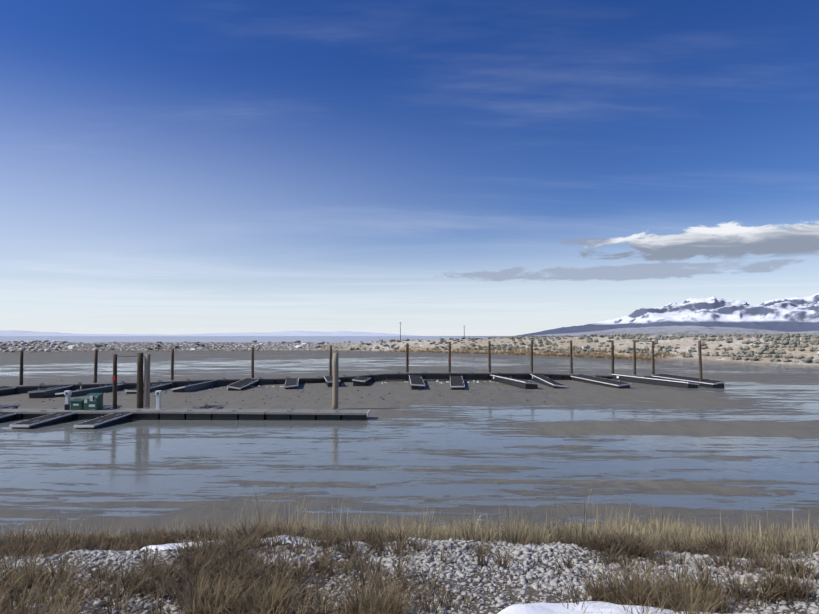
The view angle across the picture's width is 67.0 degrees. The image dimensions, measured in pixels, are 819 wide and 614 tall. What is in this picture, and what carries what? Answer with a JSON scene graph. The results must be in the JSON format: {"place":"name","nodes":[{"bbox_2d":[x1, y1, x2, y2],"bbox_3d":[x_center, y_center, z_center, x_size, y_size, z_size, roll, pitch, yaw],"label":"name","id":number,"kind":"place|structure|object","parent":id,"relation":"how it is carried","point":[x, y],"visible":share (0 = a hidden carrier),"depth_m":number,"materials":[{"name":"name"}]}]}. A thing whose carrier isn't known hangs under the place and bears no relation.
{"place":"outdoors","nodes":[
{"label":"outdoors","id":0,"kind":"place"},
{"bbox_2d":[0,330,415,335],"bbox_3d":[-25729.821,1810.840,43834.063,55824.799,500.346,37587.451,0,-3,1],"label":"mountains","id":1,"kind":"structure","parent":0,"point":[279,333],"depth_m":51274.98,"materials":[{"name":"stone"}]},
{"bbox_2d":[0,336,818,538],"bbox_3d":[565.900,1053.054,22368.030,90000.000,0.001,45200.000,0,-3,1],"label":"water","id":2,"kind":"structure","parent":0,"point":[744,440],"depth_m":25.22,"materials":[{"name":"grey liquid"}]},
{"bbox_2d":[19,350,23,384],"bbox_3d":[-31.591,5.374,50.349,0.500,3.657,0.580,0,-3,1],"label":"pile","id":3,"kind":"object","parent":2,"relation":"on","point":[21,369],"visible":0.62,"depth_m":50.32,"materials":[{"name":"brown wood"}]},
{"bbox_2d":[94,349,97,382],"bbox_3d":[-26.826,5.474,52.852,0.500,3.693,0.580,0,-3,1],"label":"pile","id":4,"kind":"object","parent":2,"relation":"on","point":[95,364],"visible":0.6,"depth_m":52.83,"materials":[{"name":"brown wood"}]},
{"bbox_2d":[110,354,120,408],"bbox_3d":[-16.757,4.592,35.188,0.470,3.800,0.550,0,-3,1],"label":"piling","id":5,"kind":"object","parent":2,"relation":"on","point":[114,401],"visible":0.73,"depth_m":35.15,"materials":[{"name":"brown wood"}]},
{"bbox_2d":[137,353,142,408],"bbox_3d":[-15.306,4.551,35.171,0.367,3.880,0.379,0,-3,1],"label":"piling","id":6,"kind":"object","parent":2,"relation":"on","point":[139,380],"visible":0.79,"depth_m":35.04,"materials":[{"name":"brown wood"}]},
{"bbox_2d":[143,354,149,408],"bbox_3d":[-14.928,4.592,35.188,0.345,3.800,0.345,0,-3,1],"label":"piling","id":7,"kind":"object","parent":2,"relation":"in","point":[147,382],"visible":0.79,"depth_m":35.08,"materials":[{"name":"grey wood"}]},
{"bbox_2d":[171,348,173,379],"bbox_3d":[-21.375,5.589,55.725,0.500,3.731,0.580,0,-3,1],"label":"pile","id":8,"kind":"object","parent":2,"relation":"on","point":[172,363],"visible":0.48,"depth_m":55.72,"materials":[{"name":"brown wood"}]},
{"bbox_2d":[0,404,369,428],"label":"dock","id":9,"kind":"object","parent":2,"relation":"on","point":[105,415],"visible":0.96,"depth_m":33.45,"materials":[{"name":"concrete"}]},
{"bbox_2d":[64,404,69,409],"bbox_3d":[-19.087,5.570,34.480,0.220,0.300,0.200,1,-3,-16],"label":"hose box","id":10,"kind":"object","parent":9,"relation":"on","point":[66,406],"visible":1,"depth_m":34.39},
{"bbox_2d":[64,390,71,408],"bbox_3d":[-19.162,5.210,34.695,0.300,1.040,0.279,0,-3,1],"label":"pedestal","id":11,"kind":"object","parent":9,"relation":"on","point":[67,393],"visible":0.77,"depth_m":34.60,"materials":[{"name":"white plastic"}]},
{"bbox_2d":[70,399,83,409],"bbox_3d":[-18.514,5.447,34.612,0.670,0.579,0.550,0,-3,1],"label":"dock box","id":12,"kind":"object","parent":9,"relation":"on","point":[77,404],"visible":0.81,"depth_m":34.36,"materials":[{"name":"paint"}]},
{"bbox_2d":[84,393,102,409],"bbox_3d":[-17.616,5.271,34.491,0.740,0.899,0.672,0,-3,1],"label":"box","id":13,"kind":"object","parent":9,"relation":"on","point":[93,401],"visible":0.98,"depth_m":34.18,"materials":[{"name":"paint"}]},
{"bbox_2d":[155,390,161,408],"bbox_3d":[-14.014,5.194,34.565,0.300,1.040,0.279,0,-3,1],"label":"pedestal","id":14,"kind":"object","parent":9,"relation":"on","point":[158,393],"visible":0.98,"depth_m":34.47,"materials":[{"name":"white plastic"}]},
{"bbox_2d":[251,347,253,377],"bbox_3d":[-14.904,5.710,58.789,0.500,3.776,0.580,0,-3,1],"label":"pile","id":15,"kind":"object","parent":2,"relation":"on","point":[252,362],"visible":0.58,"depth_m":58.76,"materials":[{"name":"brown wood"}]},
{"bbox_2d":[20,379,578,404],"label":"mud clods","id":16,"kind":"object","parent":2,"relation":"on","point":[322,392],"visible":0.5,"depth_m":47.26,"materials":[{"name":"brown soil"}]},
{"bbox_2d":[123,380,490,390],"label":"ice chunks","id":17,"kind":"object","parent":2,"relation":"on","point":[437,381],"visible":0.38,"depth_m":59.48,"materials":[{"name":"white ice"}]},
{"bbox_2d":[329,345,331,375],"bbox_3d":[-7.926,5.806,62.033,0.500,3.888,0.580,0,-3,1],"label":"pile","id":18,"kind":"object","parent":2,"relation":"in","point":[330,364],"visible":0.67,"depth_m":62.01,"materials":[{"name":"brown wood"}]},
{"bbox_2d":[332,353,338,409],"bbox_3d":[-4.614,4.747,38.496,0.403,3.800,0.396,0,-3,1],"label":"piling","id":19,"kind":"object","parent":2,"relation":"on","point":[335,382],"visible":0.92,"depth_m":38.36,"materials":[{"name":"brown wood"}]},
{"bbox_2d":[6,344,689,359],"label":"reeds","id":20,"kind":"object","parent":2,"relation":"on","point":[524,351],"visible":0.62,"depth_m":148.13,"materials":[{"name":"plant"}]},
{"bbox_2d":[0,372,724,397],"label":"dock","id":21,"kind":"object","parent":2,"relation":"on","point":[415,379],"visible":0.98,"depth_m":56.00,"materials":[{"name":"concrete"}]},
{"bbox_2d":[406,343,408,372],"bbox_3d":[-0.227,5.792,63.911,0.500,4.093,0.580,0,-3,1],"label":"pile","id":22,"kind":"object","parent":2,"relation":"on","point":[407,357],"visible":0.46,"depth_m":63.90,"materials":[{"name":"brown wood"}]},
{"bbox_2d":[0,333,818,363],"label":"sagebrush","id":23,"kind":"object","parent":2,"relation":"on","point":[785,339],"visible":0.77,"depth_m":137.04,"materials":[{"name":"brown plant"}]},
{"bbox_2d":[448,342,450,379],"bbox_3d":[4.176,5.729,64.415,0.500,4.265,0.580,0,-3,1],"label":"pile","id":24,"kind":"object","parent":2,"relation":"on","point":[449,362],"visible":0.75,"depth_m":64.40,"materials":[{"name":"brown wood"}]},
{"bbox_2d":[488,341,490,371],"bbox_3d":[8.404,5.723,64.860,0.500,4.320,0.580,0,-3,1],"label":"pile","id":25,"kind":"object","parent":2,"relation":"on","point":[489,356],"visible":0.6,"depth_m":64.85,"materials":[{"name":"brown wood"}]},
{"bbox_2d":[531,340,532,372],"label":"pile","id":26,"kind":"object","parent":2,"relation":"on","point":[531,356],"visible":0.67,"depth_m":65.31,"materials":[{"name":"brown wood"}]},
{"bbox_2d":[570,340,573,373],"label":"pile","id":27,"kind":"object","parent":2,"relation":"on","point":[571,364],"visible":0.69,"depth_m":65.51,"materials":[{"name":"brown wood"}]},
{"bbox_2d":[611,340,613,374],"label":"pile","id":28,"kind":"object","parent":2,"relation":"on","point":[612,356],"visible":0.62,"depth_m":65.41,"materials":[{"name":"brown wood"}]},
{"bbox_2d":[632,340,637,374],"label":"pile","id":29,"kind":"object","parent":2,"relation":"on","point":[634,357],"visible":0.96,"depth_m":65.34,"materials":[{"name":"brown wood"}]},
{"bbox_2d":[650,341,656,374],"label":"pile","id":30,"kind":"object","parent":2,"relation":"on","point":[653,367],"visible":0.88,"depth_m":65.26,"materials":[{"name":"brown wood"}]},
{"bbox_2d":[698,340,702,380],"bbox_3d":[26.447,5.262,56.233,0.298,4.432,0.275,0,-3,1],"label":"piling","id":31,"kind":"object","parent":2,"relation":"on","point":[700,360],"visible":0.79,"depth_m":56.17,"materials":[{"name":"brown wood"}]},
{"bbox_2d":[0,334,818,368],"bbox_3d":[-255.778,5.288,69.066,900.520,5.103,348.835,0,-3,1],"label":"bank","id":32,"kind":"structure","parent":0,"point":[685,343],"depth_m":174.80,"materials":[{"name":"beige sand"}]},
{"bbox_2d":[0,339,66,351],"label":"riprap rocks","id":33,"kind":"object","parent":32,"relation":"on","point":[22,342],"visible":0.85,"depth_m":177.95,"materials":[{"name":"grey stone"}]},
{"bbox_2d":[0,0,818,335],"label":"sky","id":34,"kind":"structure","parent":0,"point":[168,167],"materials":[{"name":"blue"}]},
{"bbox_2d":[2,540,818,613],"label":"rocks","id":35,"kind":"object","parent":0,"point":[517,589],"depth_m":4.34,"materials":[{"name":"stone"}]},
{"bbox_2d":[0,536,818,613],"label":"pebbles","id":36,"kind":"object","parent":35,"relation":"on","point":[559,547],"visible":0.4,"depth_m":4.70,"materials":[{"name":"grey gravel"}]},
{"bbox_2d":[0,483,818,613],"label":"dry grass","id":37,"kind":"structure","parent":35,"relation":"on","point":[616,540],"depth_m":4.53,"materials":[{"name":"brown plant"}]},
{"bbox_2d":[141,535,818,613],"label":"snow patches","id":38,"kind":"object","parent":35,"relation":"on","point":[558,608],"visible":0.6,"depth_m":3.69,"materials":[{"name":"white snow"}]},
{"bbox_2d":[516,293,818,335],"bbox_3d":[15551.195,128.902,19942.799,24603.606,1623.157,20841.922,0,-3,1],"label":"mountains","id":39,"kind":"structure","parent":0,"point":[796,314],"depth_m":20443.47,"materials":[{"name":"white snow"}]},
{"bbox_2d":[532,325,818,335],"bbox_3d":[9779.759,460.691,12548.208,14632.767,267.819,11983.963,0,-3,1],"label":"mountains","id":40,"kind":"structure","parent":0,"point":[664,330],"depth_m":14050.91,"materials":[{"name":"grey stone"}]}
]}

